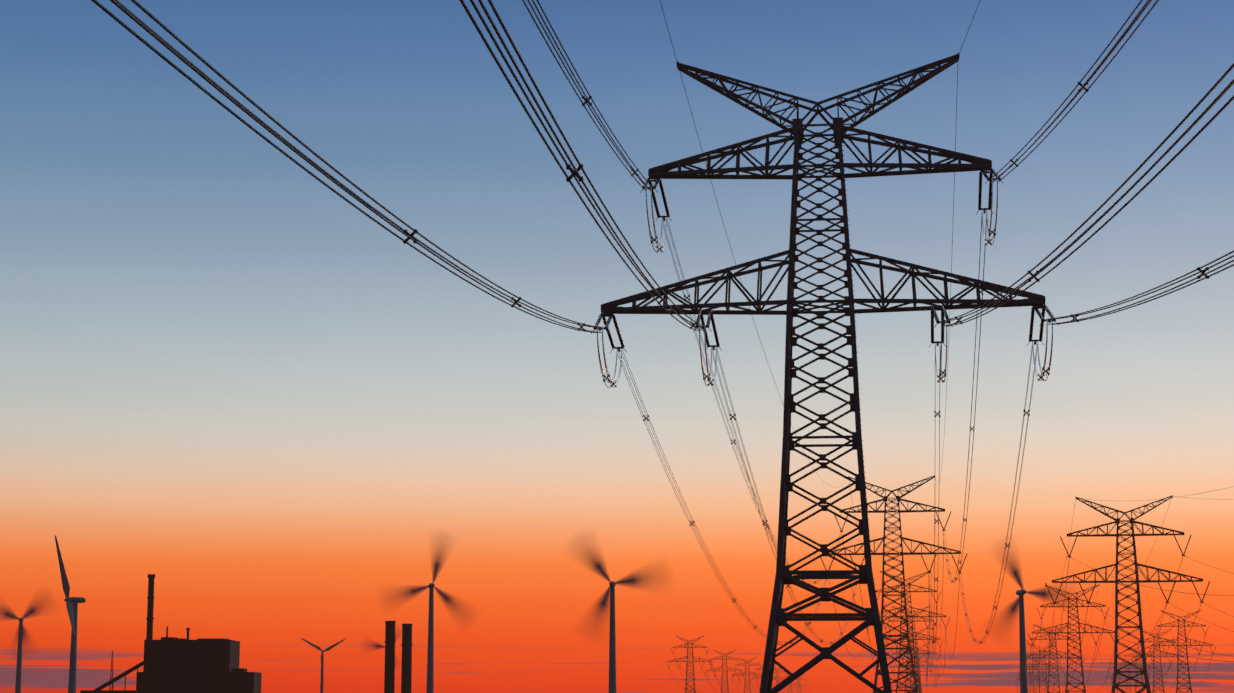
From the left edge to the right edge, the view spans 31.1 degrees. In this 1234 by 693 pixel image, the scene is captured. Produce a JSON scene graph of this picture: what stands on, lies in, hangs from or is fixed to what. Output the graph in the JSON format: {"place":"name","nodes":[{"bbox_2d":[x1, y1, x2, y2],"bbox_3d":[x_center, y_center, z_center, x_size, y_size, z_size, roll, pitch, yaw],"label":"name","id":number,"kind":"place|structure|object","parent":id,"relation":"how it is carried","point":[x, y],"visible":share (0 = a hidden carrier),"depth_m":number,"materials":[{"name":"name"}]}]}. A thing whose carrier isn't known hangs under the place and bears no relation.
{"place":"outdoors","nodes":[
{"label":"outdoors","id":0,"kind":"place"},
{"bbox_2d":[15,618,23,692],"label":"turbine","id":1,"kind":"object","parent":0,"point":[18,672],"visible":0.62,"depth_m":2015.02,"materials":[{"name":"grey paint"}]},
{"bbox_2d":[0,596,59,658],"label":"turbine blades","id":2,"kind":"object","parent":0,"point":[32,610],"visible":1,"depth_m":2017.29,"materials":[{"name":"grey metal"}]},
{"bbox_2d":[55,535,74,635],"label":"turbine blades","id":3,"kind":"object","parent":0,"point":[66,590],"visible":0.94,"depth_m":1541.07,"materials":[{"name":"black metal"}]},
{"bbox_2d":[64,597,85,692],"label":"turbine","id":4,"kind":"object","parent":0,"point":[75,601],"visible":0.83,"depth_m":1535.50,"materials":[{"name":"grey paint"}]},
{"bbox_2d":[80,574,261,692],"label":"power plant","id":5,"kind":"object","parent":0,"point":[227,654],"visible":1,"depth_m":1972.36,"materials":[{"name":"black concrete"}]},
{"bbox_2d":[159,648,250,689],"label":"power plant windows","id":6,"kind":"structure","parent":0,"point":[206,670],"depth_m":1971.42,"materials":[{"name":"black glass"}]},
{"bbox_2d":[320,650,323,692],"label":"turbine","id":7,"kind":"object","parent":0,"point":[321,684],"visible":0.62,"depth_m":3350.78,"materials":[{"name":"grey paint"}]},
{"bbox_2d":[301,638,345,676],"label":"turbine rotor","id":8,"kind":"object","parent":7,"relation":"attached to","point":[320,649],"visible":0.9,"depth_m":3352.48,"materials":[{"name":"black metal"}]},
{"bbox_2d":[361,628,399,669],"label":"turbine rotor","id":9,"kind":"object","parent":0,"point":[377,646],"visible":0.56,"depth_m":3256.47,"materials":[{"name":"grey metal"}]},
{"bbox_2d":[384,621,412,692],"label":"flue stacks","id":10,"kind":"object","parent":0,"point":[406,674],"visible":0.98,"depth_m":2070.95,"materials":[{"name":"grey"}]},
{"bbox_2d":[426,583,434,692],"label":"turbine","id":11,"kind":"object","parent":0,"point":[430,671],"visible":0.96,"depth_m":1659.76,"materials":[{"name":"grey paint"}]},
{"bbox_2d":[377,534,478,627],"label":"turbine rotor","id":12,"kind":"object","parent":11,"relation":"attached to","point":[448,600],"visible":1,"depth_m":1663.75,"materials":[{"name":"grey metal"}]},
{"bbox_2d":[609,581,615,692],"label":"turbine","id":13,"kind":"object","parent":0,"point":[612,662],"visible":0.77,"depth_m":1543.45,"materials":[{"name":"grey paint"}]},
{"bbox_2d":[562,529,671,643],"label":"turbine rotor","id":14,"kind":"object","parent":13,"relation":"attached to","point":[598,567],"visible":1,"depth_m":1545.28,"materials":[{"name":"grey metal"}]},
{"bbox_2d":[0,0,1233,692],"label":"sky","id":15,"kind":"structure","parent":0,"point":[223,380],"materials":[{"name":"blue"}]},
{"bbox_2d":[1016,589,1027,692],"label":"turbine","id":16,"kind":"object","parent":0,"point":[1022,641],"visible":0.88,"depth_m":1549.31,"materials":[{"name":"grey paint"}]},
{"bbox_2d":[986,536,1078,642],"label":"turbine rotor","id":17,"kind":"object","parent":16,"relation":"attached to","point":[1013,607],"visible":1,"depth_m":1552.14,"materials":[{"name":"grey metal"}]},
{"label":"ground","id":18,"kind":"structure","parent":0,"visible":0},
{"bbox_2d":[666,636,713,692],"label":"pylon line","id":19,"kind":"object","parent":18,"relation":"on","point":[693,661],"visible":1,"depth_m":1504.65,"materials":[{"name":"metal"}]},
{"bbox_2d":[705,650,743,692],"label":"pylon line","id":20,"kind":"object","parent":18,"relation":"on","point":[712,659],"visible":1,"depth_m":1827.09,"materials":[{"name":"metal"}]},
{"bbox_2d":[731,657,760,692],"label":"pylon line","id":21,"kind":"object","parent":18,"relation":"on","point":[741,664],"visible":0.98,"depth_m":2126.19,"materials":[{"name":"metal"}]},
{"bbox_2d":[751,663,779,682],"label":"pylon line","id":22,"kind":"object","parent":18,"relation":"on","point":[761,675],"visible":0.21,"depth_m":2432.34,"materials":[{"name":"metal"}]},
{"bbox_2d":[774,667,783,692],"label":"pylon line","id":23,"kind":"object","parent":18,"relation":"on","point":[778,676],"visible":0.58,"depth_m":2733.05,"materials":[{"name":"metal"}]},
{"bbox_2d":[781,673,798,692],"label":"pylon line","id":24,"kind":"object","parent":18,"relation":"on","point":[791,683],"visible":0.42,"depth_m":3074.61,"materials":[{"name":"metal"}]},
{"bbox_2d":[793,674,808,692],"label":"pylon line","id":25,"kind":"object","parent":18,"relation":"on","point":[801,684],"visible":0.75,"depth_m":3389.81,"materials":[{"name":"metal"}]},
{"bbox_2d":[601,53,1044,692],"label":"pylon","id":26,"kind":"object","parent":18,"relation":"on","point":[785,575],"visible":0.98,"depth_m":150.88,"materials":[{"name":"metal"}]},
{"bbox_2d":[593,168,1055,348],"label":"insulator strings","id":27,"kind":"object","parent":26,"relation":"attached to","point":[933,311],"visible":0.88,"depth_m":152.88,"materials":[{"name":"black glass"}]},
{"bbox_2d":[597,178,1052,387],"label":"jumper loops","id":28,"kind":"object","parent":26,"relation":"attached to","point":[940,372],"visible":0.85,"depth_m":148.27,"materials":[{"name":"silver metal"}]},
{"bbox_2d":[820,475,966,692],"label":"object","id":29,"kind":"object","parent":18,"relation":"on","point":[887,554],"visible":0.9,"depth_m":494.82,"materials":[{"name":"metal"}]},
{"bbox_2d":[91,0,1233,692],"bbox_3d":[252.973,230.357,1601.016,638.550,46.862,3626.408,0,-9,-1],"label":"conductors","id":30,"kind":"object","parent":29,"relation":"attached to","point":[259,120],"visible":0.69,"depth_m":83.82,"materials":[{"name":"grey metal"}]},
{"bbox_2d":[403,82,1208,643],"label":"line hardware","id":31,"kind":"object","parent":30,"relation":"attached to","point":[705,312],"visible":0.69,"depth_m":148.49,"materials":[{"name":"metal"}]},
{"bbox_2d":[867,571,949,692],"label":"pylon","id":32,"kind":"object","parent":18,"relation":"on","point":[911,616],"visible":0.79,"depth_m":837.46,"materials":[{"name":"metal"}]},
{"bbox_2d":[884,606,942,692],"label":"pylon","id":33,"kind":"object","parent":18,"relation":"on","point":[914,621],"visible":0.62,"depth_m":1160.68,"materials":[{"name":"metal"}]},
{"bbox_2d":[892,628,938,692],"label":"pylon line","id":34,"kind":"object","parent":18,"relation":"on","point":[917,656],"visible":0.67,"depth_m":1477.92,"materials":[{"name":"metal"}]},
{"bbox_2d":[897,645,935,689],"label":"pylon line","id":35,"kind":"object","parent":18,"relation":"on","point":[919,661],"visible":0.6,"depth_m":1814.00,"materials":[{"name":"metal"}]},
{"bbox_2d":[902,654,933,692],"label":"pylon line","id":36,"kind":"object","parent":18,"relation":"on","point":[920,668],"visible":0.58,"depth_m":2158.11,"materials":[{"name":"metal"}]},
{"bbox_2d":[1015,665,1045,692],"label":"pylon line","id":37,"kind":"object","parent":18,"relation":"on","point":[1029,679],"visible":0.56,"depth_m":2140.02,"materials":[{"name":"metal"}]},
{"bbox_2d":[1016,655,1049,692],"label":"pylon line","id":38,"kind":"object","parent":18,"relation":"on","point":[1036,670],"visible":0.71,"depth_m":1835.10,"materials":[{"name":"metal"}]},
{"bbox_2d":[1018,643,1066,692],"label":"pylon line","id":39,"kind":"object","parent":18,"relation":"on","point":[1040,651],"visible":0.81,"depth_m":1489.94,"materials":[{"name":"metal"}]},
{"bbox_2d":[1021,624,1084,692],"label":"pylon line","id":40,"kind":"object","parent":18,"relation":"on","point":[1051,657],"visible":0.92,"depth_m":1162.01,"materials":[{"name":"metal"}]},
{"bbox_2d":[1028,585,1119,692],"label":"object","id":41,"kind":"object","parent":18,"relation":"on","point":[1079,638],"visible":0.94,"depth_m":805.97,"materials":[{"name":"metal"}]},
{"bbox_2d":[1106,662,1133,692],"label":"pylon line","id":42,"kind":"object","parent":18,"relation":"on","point":[1119,675],"visible":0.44,"depth_m":2391.47,"materials":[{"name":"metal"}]},
{"bbox_2d":[1045,495,1209,692],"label":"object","id":43,"kind":"object","parent":18,"relation":"on","point":[1146,684],"visible":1,"depth_m":451.42,"materials":[{"name":"metal"}]},
{"bbox_2d":[1111,657,1143,692],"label":"pylon line","id":44,"kind":"object","parent":18,"relation":"on","point":[1129,673],"visible":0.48,"depth_m":2088.85,"materials":[{"name":"metal"}]},
{"bbox_2d":[1117,646,1157,692],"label":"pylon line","id":45,"kind":"object","parent":18,"relation":"on","point":[1137,666],"visible":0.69,"depth_m":1760.84,"materials":[{"name":"metal"}]},
{"bbox_2d":[1131,629,1183,692],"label":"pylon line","id":46,"kind":"object","parent":18,"relation":"on","point":[1155,671],"visible":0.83,"depth_m":1397.82,"materials":[{"name":"metal"}]},
{"bbox_2d":[1148,610,1215,692],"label":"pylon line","id":47,"kind":"object","parent":18,"relation":"on","point":[1186,653],"visible":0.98,"depth_m":1094.49,"materials":[{"name":"metal"}]}
]}

